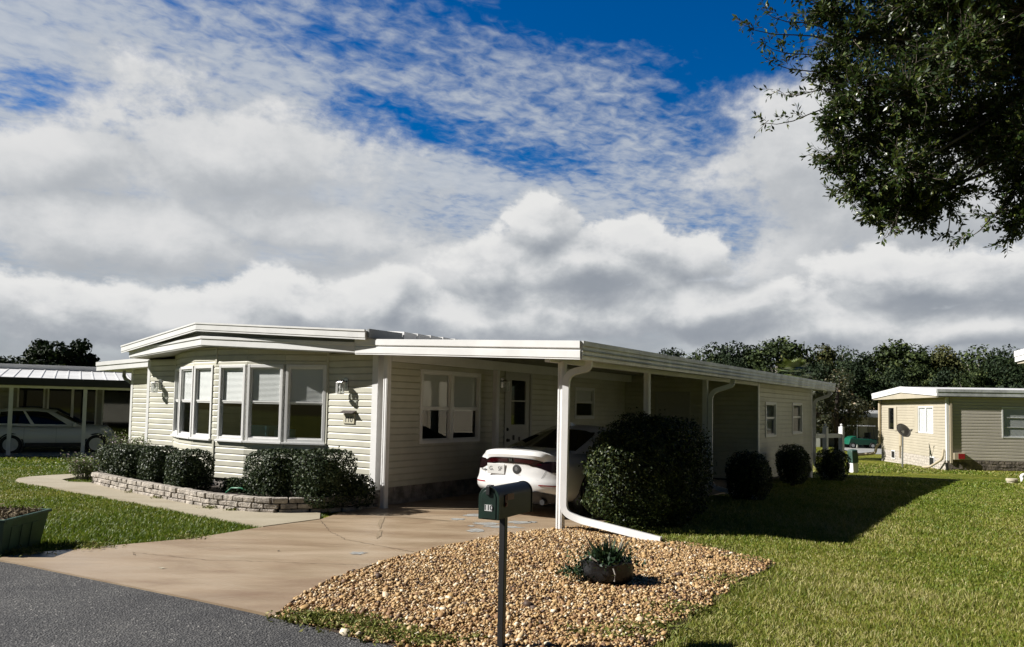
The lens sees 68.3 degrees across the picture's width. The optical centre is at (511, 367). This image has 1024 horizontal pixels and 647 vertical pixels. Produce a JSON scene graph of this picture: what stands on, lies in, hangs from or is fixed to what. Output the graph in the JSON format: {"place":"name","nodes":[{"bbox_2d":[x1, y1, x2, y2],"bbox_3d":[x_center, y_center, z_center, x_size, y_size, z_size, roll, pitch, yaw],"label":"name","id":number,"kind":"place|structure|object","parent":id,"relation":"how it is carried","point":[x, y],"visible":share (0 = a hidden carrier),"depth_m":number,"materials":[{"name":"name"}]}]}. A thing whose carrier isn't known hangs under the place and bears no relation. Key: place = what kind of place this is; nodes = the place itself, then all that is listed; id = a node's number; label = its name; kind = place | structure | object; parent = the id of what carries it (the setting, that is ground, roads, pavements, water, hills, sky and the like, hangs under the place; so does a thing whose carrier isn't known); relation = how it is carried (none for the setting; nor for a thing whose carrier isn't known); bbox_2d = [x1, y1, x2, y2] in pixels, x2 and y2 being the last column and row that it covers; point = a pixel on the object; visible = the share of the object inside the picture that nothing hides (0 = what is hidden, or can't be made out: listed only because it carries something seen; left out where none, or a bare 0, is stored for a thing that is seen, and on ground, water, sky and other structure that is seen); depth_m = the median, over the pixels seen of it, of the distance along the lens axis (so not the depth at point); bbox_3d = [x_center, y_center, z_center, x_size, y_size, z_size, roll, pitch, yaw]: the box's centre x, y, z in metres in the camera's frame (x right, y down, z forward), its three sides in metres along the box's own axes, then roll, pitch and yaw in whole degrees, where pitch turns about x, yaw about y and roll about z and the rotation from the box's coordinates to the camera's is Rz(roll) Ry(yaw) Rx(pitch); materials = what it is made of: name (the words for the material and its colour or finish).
{"place":"outdoors","nodes":[
{"label":"outdoors","id":0,"kind":"place"},
{"bbox_2d":[16,473,319,527],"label":"garden path","id":1,"kind":"structure","parent":0,"point":[253,519],"depth_m":11.39,"materials":[{"name":"concrete"}]},
{"bbox_2d":[0,562,393,646],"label":"road","id":2,"kind":"structure","parent":0,"point":[41,608],"depth_m":5.44,"materials":[{"name":"grey asphalt"}]},
{"bbox_2d":[0,479,734,617],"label":"driveway","id":3,"kind":"structure","parent":0,"point":[254,580],"depth_m":7.86,"materials":[{"name":"concrete"}]},
{"bbox_2d":[376,516,450,537],"bbox_3d":[-1.668,2.057,9.851,1.077,0.001,1.705,0,-3,28],"label":"driveway pale streak","id":4,"kind":"object","parent":3,"relation":"on","point":[380,522],"visible":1,"depth_m":10.17,"materials":[{"name":"beige concrete"}]},
{"bbox_2d":[351,514,535,554],"bbox_3d":[-0.629,2.051,9.360,1.226,0.001,3.404,0,-3,19],"label":"driveway worn patch","id":5,"kind":"object","parent":3,"relation":"on","point":[491,524],"visible":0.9,"depth_m":10.16,"materials":[{"name":"grey concrete"}]},
{"bbox_2d":[477,422,625,515],"bbox_3d":[1.239,1.620,12.785,1.908,1.392,4.529,-1,-4,34],"label":"sedan","id":6,"kind":"object","parent":3,"relation":"on","point":[531,460],"visible":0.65,"depth_m":11.02,"materials":[{"name":"white paint"}]},
{"bbox_2d":[355,339,835,540],"bbox_3d":[3.738,1.220,16.152,4.902,2.598,14.680,-1,-4,34],"label":"carport","id":7,"kind":"object","parent":3,"relation":"on","point":[568,359],"visible":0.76,"depth_m":11.46,"materials":[{"name":"white metal"}]},
{"bbox_2d":[625,376,812,479],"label":"storage shed","id":8,"kind":"structure","parent":3,"relation":"on","point":[768,420],"depth_m":17.94,"materials":[{"name":"beige"}]},
{"bbox_2d":[655,392,690,441],"bbox_3d":[3.846,1.576,18.142,0.900,2.000,0.105,-1,-4,34],"label":"door","id":9,"kind":"structure","parent":8,"relation":"in","point":[678,404],"depth_m":18.17,"materials":[{"name":"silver metal"}]},
{"bbox_2d":[764,402,775,436],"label":"window","id":10,"kind":"structure","parent":8,"relation":"in","point":[773,434],"depth_m":18.01,"materials":[{"name":"white paint"}]},
{"bbox_2d":[791,403,802,433],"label":"window","id":11,"kind":"structure","parent":8,"relation":"in","point":[800,405],"depth_m":20.18,"materials":[{"name":"white paint"}]},
{"bbox_2d":[0,446,1023,646],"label":"lawn ground","id":12,"kind":"structure","parent":0,"point":[874,458],"depth_m":8.08,"materials":[{"name":"green plant"}]},
{"bbox_2d":[0,355,13,363],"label":"oak tree","id":13,"kind":"object","parent":12,"relation":"on","point":[4,360],"visible":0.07,"depth_m":56.01,"materials":[{"name":"green plant"}]},
{"bbox_2d":[0,503,51,556],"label":"garden tote","id":14,"kind":"object","parent":12,"relation":"on","point":[23,526],"visible":0.98,"depth_m":7.89,"materials":[{"name":"plastic"}]},
{"bbox_2d":[6,338,80,365],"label":"oak tree","id":15,"kind":"object","parent":12,"relation":"on","point":[39,351],"visible":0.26,"depth_m":57.96,"materials":[{"name":"green plant"}]},
{"bbox_2d":[0,363,129,447],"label":"neighbor home","id":16,"kind":"object","parent":12,"relation":"on","point":[110,408],"visible":0.09,"depth_m":30.27,"materials":[{"name":"grey metal"}]},
{"bbox_2d":[17,388,44,407],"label":"window","id":17,"kind":"structure","parent":16,"relation":"in","point":[26,397],"depth_m":29.51,"materials":[{"name":"black glass"}]},
{"bbox_2d":[47,389,97,423],"bbox_3d":[-17.587,1.937,30.168,1.720,2.320,0.080,3,-3,-30],"label":"window","id":18,"kind":"structure","parent":16,"relation":"in","point":[69,402],"depth_m":30.21,"materials":[{"name":"glass"}]},
{"bbox_2d":[101,390,129,444],"bbox_3d":[-16.029,2.014,31.067,1.520,2.320,0.080,3,-3,-30],"label":"window","id":19,"kind":"structure","parent":16,"relation":"in","point":[115,414],"depth_m":30.98,"materials":[{"name":"white paint"}]},
{"bbox_2d":[0,368,130,457],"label":"neighbor carport","id":20,"kind":"object","parent":12,"relation":"on","point":[11,379],"visible":0.41,"depth_m":26.65,"materials":[{"name":"white metal"}]},
{"bbox_2d":[0,407,118,452],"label":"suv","id":21,"kind":"object","parent":20,"relation":"on","point":[37,427],"visible":0.84,"depth_m":27.14,"materials":[{"name":"white paint"}]},
{"bbox_2d":[47,338,99,366],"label":"oak tree","id":22,"kind":"object","parent":12,"relation":"on","point":[89,359],"visible":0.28,"depth_m":59.72,"materials":[{"name":"green plant"}]},
{"bbox_2d":[59,449,103,479],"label":"flowering plant","id":23,"kind":"object","parent":12,"relation":"on","point":[83,467],"visible":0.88,"depth_m":15.00,"materials":[{"name":"green plant"}]},
{"bbox_2d":[0,462,330,557],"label":"grass","id":24,"kind":"structure","parent":12,"relation":"on","point":[81,533],"depth_m":10.10,"materials":[{"name":"green plant"}]},
{"bbox_2d":[101,468,345,511],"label":"bed soil","id":25,"kind":"structure","parent":12,"relation":"on","point":[213,489],"depth_m":12.18,"materials":[{"name":"brown soil"}]},
{"bbox_2d":[97,430,151,449],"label":"flowering plant","id":26,"kind":"object","parent":25,"relation":"on","point":[125,441],"visible":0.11,"depth_m":15.20,"materials":[{"name":"green plant"}]},
{"bbox_2d":[92,442,157,478],"bbox_3d":[-7.237,1.799,14.266,1.541,0.736,0.865,-1,-4,34],"label":"clipped shrub","id":27,"kind":"object","parent":25,"relation":"on","point":[118,461],"visible":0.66,"depth_m":13.98,"materials":[{"name":"green plant"}]},
{"bbox_2d":[136,445,181,483],"bbox_3d":[-6.137,1.746,13.189,0.719,0.806,0.680,-1,-4,34],"label":"clipped shrub","id":28,"kind":"object","parent":25,"relation":"on","point":[152,468],"visible":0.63,"depth_m":12.97,"materials":[{"name":"green plant"}]},
{"bbox_2d":[162,448,215,489],"bbox_3d":[-5.298,1.717,12.426,0.745,0.815,0.725,-1,-4,34],"label":"clipped shrub","id":29,"kind":"object","parent":25,"relation":"on","point":[187,470],"visible":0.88,"depth_m":12.27,"materials":[{"name":"green plant"}]},
{"bbox_2d":[215,477,257,492],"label":"shrub","id":30,"kind":"object","parent":25,"relation":"on","point":[228,484],"visible":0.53,"depth_m":12.13,"materials":[{"name":"green plant"}]},
{"bbox_2d":[225,487,256,493],"bbox_3d":[-4.221,1.932,11.858,0.676,0.123,0.177,1,-3,9],"label":"garden hose","id":31,"kind":"object","parent":25,"relation":"on","point":[227,491],"visible":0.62,"depth_m":11.82,"materials":[{"name":"green rubber"}]},
{"bbox_2d":[242,445,309,496],"bbox_3d":[-3.575,1.649,11.478,0.939,0.919,0.827,-1,-4,34],"label":"clipped shrub","id":32,"kind":"object","parent":25,"relation":"on","point":[268,476],"visible":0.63,"depth_m":11.23,"materials":[{"name":"green plant"}]},
{"bbox_2d":[285,446,358,509],"bbox_3d":[-2.835,1.634,11.220,0.939,0.949,0.874,-1,-4,34],"label":"clipped shrub","id":33,"kind":"object","parent":25,"relation":"on","point":[320,477],"visible":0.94,"depth_m":10.99,"materials":[{"name":"green plant"}]},
{"bbox_2d":[336,473,376,507],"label":"shrub","id":34,"kind":"object","parent":25,"relation":"on","point":[363,488],"visible":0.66,"depth_m":11.29,"materials":[{"name":"green plant"}]},
{"bbox_2d":[91,470,379,512],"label":"stone bed wall","id":35,"kind":"structure","parent":12,"relation":"on","point":[192,496],"depth_m":11.26,"materials":[{"name":"grey stone"}]},
{"bbox_2d":[96,322,631,504],"bbox_3d":[-1.945,1.132,20.089,9.680,2.967,15.736,-1,-4,34],"label":"mobile home","id":36,"kind":"object","parent":12,"relation":"on","point":[230,397],"visible":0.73,"depth_m":13.05,"materials":[{"name":"beige"}]},
{"bbox_2d":[151,380,161,392],"bbox_3d":[-7.103,0.368,15.063,0.136,0.260,0.196,-1,-4,34],"label":"wall lamp","id":37,"kind":"object","parent":36,"relation":"attached to","point":[153,386],"visible":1,"depth_m":15.05,"materials":[{"name":"silver metal"}]},
{"bbox_2d":[170,367,180,436],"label":"window","id":38,"kind":"structure","parent":36,"relation":"in","point":[177,370],"depth_m":14.74,"materials":[{"name":"white paint"}]},
{"bbox_2d":[175,366,193,438],"bbox_3d":[-5.990,0.636,13.898,0.117,1.315,0.750,4,-4,-40],"label":"window","id":39,"kind":"structure","parent":36,"relation":"in","point":[186,381],"depth_m":14.05,"materials":[{"name":"white paint"}]},
{"bbox_2d":[189,365,216,440],"bbox_3d":[-5.475,0.619,13.389,0.680,1.315,0.117,-1,-4,39],"label":"window","id":40,"kind":"structure","parent":36,"relation":"in","point":[203,391],"depth_m":13.46,"materials":[{"name":"white paint"}]},
{"bbox_2d":[214,365,247,442],"bbox_3d":[-4.797,0.608,12.923,0.690,1.315,0.117,-1,-3,29],"label":"window","id":41,"kind":"structure","parent":36,"relation":"in","point":[232,385],"depth_m":12.97,"materials":[{"name":"white paint"}]},
{"bbox_2d":[243,364,285,443],"bbox_3d":[-4.132,0.605,12.623,0.750,1.315,0.117,0,-3,19],"label":"window","id":42,"kind":"structure","parent":36,"relation":"in","point":[265,383],"depth_m":12.66,"materials":[{"name":"white paint"}]},
{"bbox_2d":[281,365,326,444],"bbox_3d":[-3.398,0.609,12.434,0.750,1.315,0.117,1,-3,9],"label":"window","id":43,"kind":"structure","parent":36,"relation":"in","point":[305,384],"depth_m":12.46,"materials":[{"name":"white paint"}]},
{"bbox_2d":[336,378,347,393],"bbox_3d":[-2.721,0.294,12.057,0.136,0.260,0.196,-1,-4,34],"label":"wall lamp","id":44,"kind":"object","parent":36,"relation":"attached to","point":[344,383],"visible":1,"depth_m":12.04,"materials":[{"name":"silver metal"}]},
{"bbox_2d":[339,410,355,423],"bbox_3d":[-2.618,0.785,12.018,0.300,0.210,0.089,-1,-4,34],"label":"number plaque","id":45,"kind":"object","parent":36,"relation":"attached to","point":[348,418],"visible":1,"depth_m":12.03,"materials":[{"name":"beige plastic"}]},
{"bbox_2d":[419,369,480,443],"bbox_3d":[-1.078,0.686,13.244,0.085,1.245,1.660,-1,-4,34],"label":"window","id":46,"kind":"structure","parent":36,"relation":"in","point":[451,391],"depth_m":13.20,"materials":[{"name":"white paint"}]},
{"bbox_2d":[500,378,509,391],"bbox_3d":[-0.125,0.328,14.430,0.196,0.260,0.136,-1,-4,34],"label":"wall lamp","id":47,"kind":"object","parent":36,"relation":"attached to","point":[503,381],"visible":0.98,"depth_m":14.41,"materials":[{"name":"silver metal"}]},
{"bbox_2d":[503,371,532,446],"bbox_3d":[0.118,1.080,14.925,0.105,2.050,0.950,-1,-4,34],"label":"door","id":48,"kind":"structure","parent":36,"relation":"in","point":[517,414],"depth_m":14.96,"materials":[{"name":"white glass"}]},
{"bbox_2d":[574,387,594,418],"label":"window","id":49,"kind":"structure","parent":36,"relation":"in","point":[582,394],"depth_m":17.27,"materials":[{"name":"white paint"}]},
{"bbox_2d":[270,525,775,646],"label":"gravel","id":50,"kind":"structure","parent":12,"relation":"on","point":[659,577],"depth_m":6.38,"materials":[{"name":"beige gravel"}]},
{"bbox_2d":[478,481,532,646],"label":"mailbox","id":51,"kind":"object","parent":50,"relation":"on","point":[502,503],"visible":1,"depth_m":4.89,"materials":[{"name":"dark green painted metal"},{"name":"grey metal"}]},
{"bbox_2d":[478,485,499,520],"bbox_3d":[-0.142,0.850,4.770,0.148,0.216,0.056,0,-3,27],"label":"door","id":52,"kind":"structure","parent":51,"relation":"in","point":[489,497],"depth_m":4.75,"materials":[{"name":"green metal"}]},
{"bbox_2d":[265,537,786,646],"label":"weeds","id":53,"kind":"object","parent":50,"relation":"on","point":[316,616],"visible":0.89,"depth_m":5.39,"materials":[{"name":"green plant"}]},
{"bbox_2d":[552,534,645,584],"bbox_3d":[0.819,1.729,6.897,0.832,0.421,0.700,0,-3,17],"label":"potted plant","id":54,"kind":"object","parent":50,"relation":"on","point":[610,565],"visible":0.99,"depth_m":6.72,"materials":[{"name":"leaves"},{"name":"soil"},{"name":"stone"}]},
{"bbox_2d":[577,407,718,531],"bbox_3d":[1.975,1.411,10.842,1.611,1.700,2.465,-1,-4,34],"label":"hedge bush","id":55,"kind":"object","parent":12,"relation":"on","point":[652,470],"visible":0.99,"depth_m":10.24,"materials":[{"name":"green plant"}]},
{"bbox_2d":[659,347,683,357],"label":"woodland tree","id":56,"kind":"object","parent":12,"relation":"on","point":[671,352],"visible":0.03,"depth_m":117.35,"materials":[{"name":"green plant"}]},
{"bbox_2d":[681,348,713,361],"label":"woodland tree","id":57,"kind":"object","parent":12,"relation":"on","point":[697,357],"visible":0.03,"depth_m":99.38,"materials":[{"name":"green plant"}]},
{"bbox_2d":[701,342,731,362],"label":"woodland tree","id":58,"kind":"object","parent":12,"relation":"on","point":[715,354],"visible":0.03,"depth_m":103.31,"materials":[{"name":"green plant"}]},
{"bbox_2d":[724,357,746,367],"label":"woodland tree","id":59,"kind":"object","parent":12,"relation":"on","point":[733,364],"visible":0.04,"depth_m":86.15,"materials":[{"name":"green plant"}]},
{"bbox_2d":[711,340,770,370],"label":"woodland tree","id":60,"kind":"object","parent":12,"relation":"on","point":[731,356],"visible":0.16,"depth_m":97.69,"materials":[{"name":"green plant"}]},
{"bbox_2d":[725,449,773,501],"bbox_3d":[4.274,1.964,13.659,0.811,0.978,0.938,-1,-4,34],"label":"round shrub","id":61,"kind":"object","parent":12,"relation":"on","point":[747,475],"visible":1,"depth_m":13.45,"materials":[{"name":"green plant"}]},
{"bbox_2d":[737,345,780,370],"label":"woodland tree","id":62,"kind":"object","parent":12,"relation":"on","point":[754,351],"depth_m":101.58,"materials":[{"name":"green plant"}]},
{"bbox_2d":[741,336,824,374],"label":"woodland tree","id":63,"kind":"object","parent":12,"relation":"on","point":[785,349],"visible":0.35,"depth_m":94.26,"materials":[{"name":"green plant"}]},
{"bbox_2d":[775,369,802,375],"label":"woodland tree","id":64,"kind":"object","parent":12,"relation":"on","point":[795,373],"visible":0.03,"depth_m":81.12,"materials":[{"name":"green plant"}]},
{"bbox_2d":[773,357,811,378],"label":"palm tree","id":65,"kind":"object","parent":12,"relation":"on","point":[790,364],"visible":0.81,"depth_m":61.47,"materials":[{"name":"green plant"}]},
{"bbox_2d":[774,444,811,485],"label":"round shrub","id":66,"kind":"object","parent":12,"relation":"on","point":[794,465],"visible":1,"depth_m":16.91,"materials":[{"name":"green plant"}]},
{"bbox_2d":[800,360,836,407],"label":"woodland tree","id":67,"kind":"object","parent":12,"relation":"on","point":[818,372],"visible":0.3,"depth_m":78.97,"materials":[{"name":"green plant"}]},
{"bbox_2d":[800,342,838,378],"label":"woodland tree","id":68,"kind":"object","parent":12,"relation":"on","point":[830,358],"visible":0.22,"depth_m":93.86,"materials":[{"name":"green plant"}]},
{"bbox_2d":[812,389,834,433],"bbox_3d":[15.749,3.035,40.091,2.534,4.179,2.120,-1,-4,36],"label":"tree","id":69,"kind":"object","parent":12,"relation":"on","point":[822,405],"visible":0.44,"depth_m":39.73,"materials":[{"name":"green plant"}]},
{"bbox_2d":[807,423,843,477],"bbox_3d":[9.075,2.412,21.829,1.970,1.600,0.120,4,-4,-40],"label":"porch railing","id":70,"kind":"object","parent":12,"relation":"on","point":[825,436],"visible":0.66,"depth_m":21.83,"materials":[{"name":"white paint"}]},
{"bbox_2d":[814,447,850,480],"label":"round shrub","id":71,"kind":"object","parent":12,"relation":"on","point":[831,465],"visible":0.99,"depth_m":19.60,"materials":[{"name":"green plant"}]},
{"bbox_2d":[827,345,853,368],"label":"woodland tree","id":72,"kind":"object","parent":12,"relation":"on","point":[841,353],"visible":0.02,"depth_m":97.84,"materials":[{"name":"green plant"}]},
{"bbox_2d":[812,367,875,450],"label":"crape myrtle","id":73,"kind":"object","parent":12,"relation":"on","point":[854,406],"visible":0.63,"depth_m":40.74,"materials":[{"name":"green plant"}]},
{"bbox_2d":[812,410,881,447],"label":"home","id":74,"kind":"object","parent":12,"relation":"on","point":[871,422],"visible":0.12,"depth_m":65.99,"materials":[{"name":"beige"}]},
{"bbox_2d":[847,449,858,472],"bbox_3d":[11.232,3.138,24.861,0.249,0.890,0.249,-4,0,-17],"label":"utility pedestal","id":75,"kind":"object","parent":12,"relation":"on","point":[853,454],"visible":0.79,"depth_m":24.76,"materials":[{"name":"white paint"}]},
{"bbox_2d":[826,356,880,409],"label":"woodland tree","id":76,"kind":"object","parent":12,"relation":"on","point":[863,391],"visible":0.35,"depth_m":76.84,"materials":[{"name":"green plant"}]},
{"bbox_2d":[833,349,877,390],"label":"woodland tree","id":77,"kind":"object","parent":12,"relation":"on","point":[865,364],"visible":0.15,"depth_m":91.26,"materials":[{"name":"green plant"}]},
{"bbox_2d":[861,368,890,409],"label":"woodland tree","id":78,"kind":"object","parent":12,"relation":"on","point":[872,378],"visible":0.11,"depth_m":79.19,"materials":[{"name":"green plant"}]},
{"bbox_2d":[731,0,1023,257],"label":"live oak","id":79,"kind":"object","parent":12,"relation":"on","point":[963,41],"visible":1,"depth_m":6.86,"materials":[{"name":"green plant"}]},
{"bbox_2d":[876,365,910,390],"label":"woodland tree","id":80,"kind":"object","parent":12,"relation":"on","point":[894,380],"visible":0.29,"depth_m":77.08,"materials":[{"name":"green plant"}]},
{"bbox_2d":[862,338,936,384],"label":"woodland tree","id":81,"kind":"object","parent":12,"relation":"on","point":[899,355],"visible":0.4,"depth_m":89.48,"materials":[{"name":"green plant"}]},
{"bbox_2d":[896,424,912,467],"bbox_3d":[17.018,3.483,32.705,0.628,2.109,0.606,-1,-3,30],"label":"satellite dish","id":82,"kind":"object","parent":12,"relation":"on","point":[903,430],"visible":1,"depth_m":32.78,"materials":[{"name":"grey metal"}]},
{"bbox_2d":[902,362,941,386],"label":"woodland tree","id":83,"kind":"object","parent":12,"relation":"on","point":[915,376],"visible":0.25,"depth_m":79.59,"materials":[{"name":"green plant"}]},
{"bbox_2d":[858,386,1023,470],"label":"gabled home","id":84,"kind":"object","parent":12,"relation":"on","point":[972,429],"visible":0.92,"depth_m":30.97,"materials":[{"name":"beige plastic"}]},
{"bbox_2d":[888,407,893,429],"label":"window","id":85,"kind":"structure","parent":84,"relation":"in","point":[890,409],"depth_m":38.08,"materials":[{"name":"beige"}]},
{"bbox_2d":[918,406,933,433],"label":"window","id":86,"kind":"structure","parent":84,"relation":"in","point":[925,416],"depth_m":33.33,"materials":[{"name":"white paint"}]},
{"bbox_2d":[1002,407,1023,437],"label":"window","id":87,"kind":"structure","parent":84,"relation":"in","point":[1012,419],"depth_m":30.64,"materials":[{"name":"grey glass"}]},
{"bbox_2d":[930,344,969,377],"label":"woodland tree","id":88,"kind":"object","parent":12,"relation":"on","point":[941,360],"visible":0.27,"depth_m":87.02,"materials":[{"name":"green plant"}]},
{"bbox_2d":[927,367,976,387],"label":"woodland tree","id":89,"kind":"object","parent":12,"relation":"on","point":[944,380],"visible":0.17,"depth_m":75.61,"materials":[{"name":"green plant"}]},
{"bbox_2d":[952,350,981,375],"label":"woodland tree","id":90,"kind":"object","parent":12,"relation":"on","point":[964,360],"visible":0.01,"depth_m":95.60,"materials":[{"name":"green plant"}]},
{"bbox_2d":[950,367,1004,387],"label":"woodland tree","id":91,"kind":"object","parent":12,"relation":"on","point":[976,378],"visible":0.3,"depth_m":73.38,"materials":[{"name":"green plant"}]},
{"bbox_2d":[955,344,1012,384],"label":"woodland tree","id":92,"kind":"object","parent":12,"relation":"on","point":[972,355],"visible":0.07,"depth_m":90.03,"materials":[{"name":"green plant"}]},
{"bbox_2d":[975,352,1023,387],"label":"woodland tree","id":93,"kind":"object","parent":12,"relation":"on","point":[996,372],"visible":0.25,"depth_m":75.54,"materials":[{"name":"green plant"}]},
{"bbox_2d":[980,344,1019,363],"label":"woodland tree","id":94,"kind":"object","parent":12,"relation":"on","point":[992,352],"depth_m":92.36,"materials":[{"name":"green plant"}]},
{"bbox_2d":[999,368,1023,387],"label":"woodland tree","id":95,"kind":"object","parent":12,"relation":"on","point":[1016,381],"visible":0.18,"depth_m":73.27,"materials":[{"name":"green plant"}]},
{"bbox_2d":[1006,478,1017,482],"bbox_3d":[13.194,3.048,19.931,0.280,0.250,0.276,1,-3,0],"label":"well cap","id":96,"kind":"object","parent":12,"relation":"on","point":[1011,480],"visible":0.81,"depth_m":19.84,"materials":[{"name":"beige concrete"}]},
{"bbox_2d":[1000,358,1023,372],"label":"woodland tree","id":97,"kind":"object","parent":12,"relation":"on","point":[1022,365],"visible":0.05,"depth_m":86.95,"materials":[{"name":"green plant"}]},
{"bbox_2d":[1014,349,1023,363],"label":"gabled home","id":98,"kind":"object","parent":12,"relation":"on","point":[1019,356],"visible":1,"depth_m":19.60,"materials":[{"name":"white metal"}]},
{"bbox_2d":[0,455,1023,488],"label":"grass","id":99,"kind":"structure","parent":0,"point":[884,467],"depth_m":23.11,"materials":[{"name":"green plant"}]},
{"bbox_2d":[0,0,1023,365],"label":"sky","id":100,"kind":"structure","parent":0,"point":[596,171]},
{"bbox_2d":[838,447,881,453],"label":"driveway","id":101,"kind":"structure","parent":0,"point":[862,450],"depth_m":56.25,"materials":[{"name":"grey concrete"}]},
{"bbox_2d":[844,425,876,448],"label":"golf cart","id":102,"kind":"object","parent":101,"relation":"on","point":[865,441],"visible":0.98,"depth_m":60.47,"materials":[{"name":"teal"}]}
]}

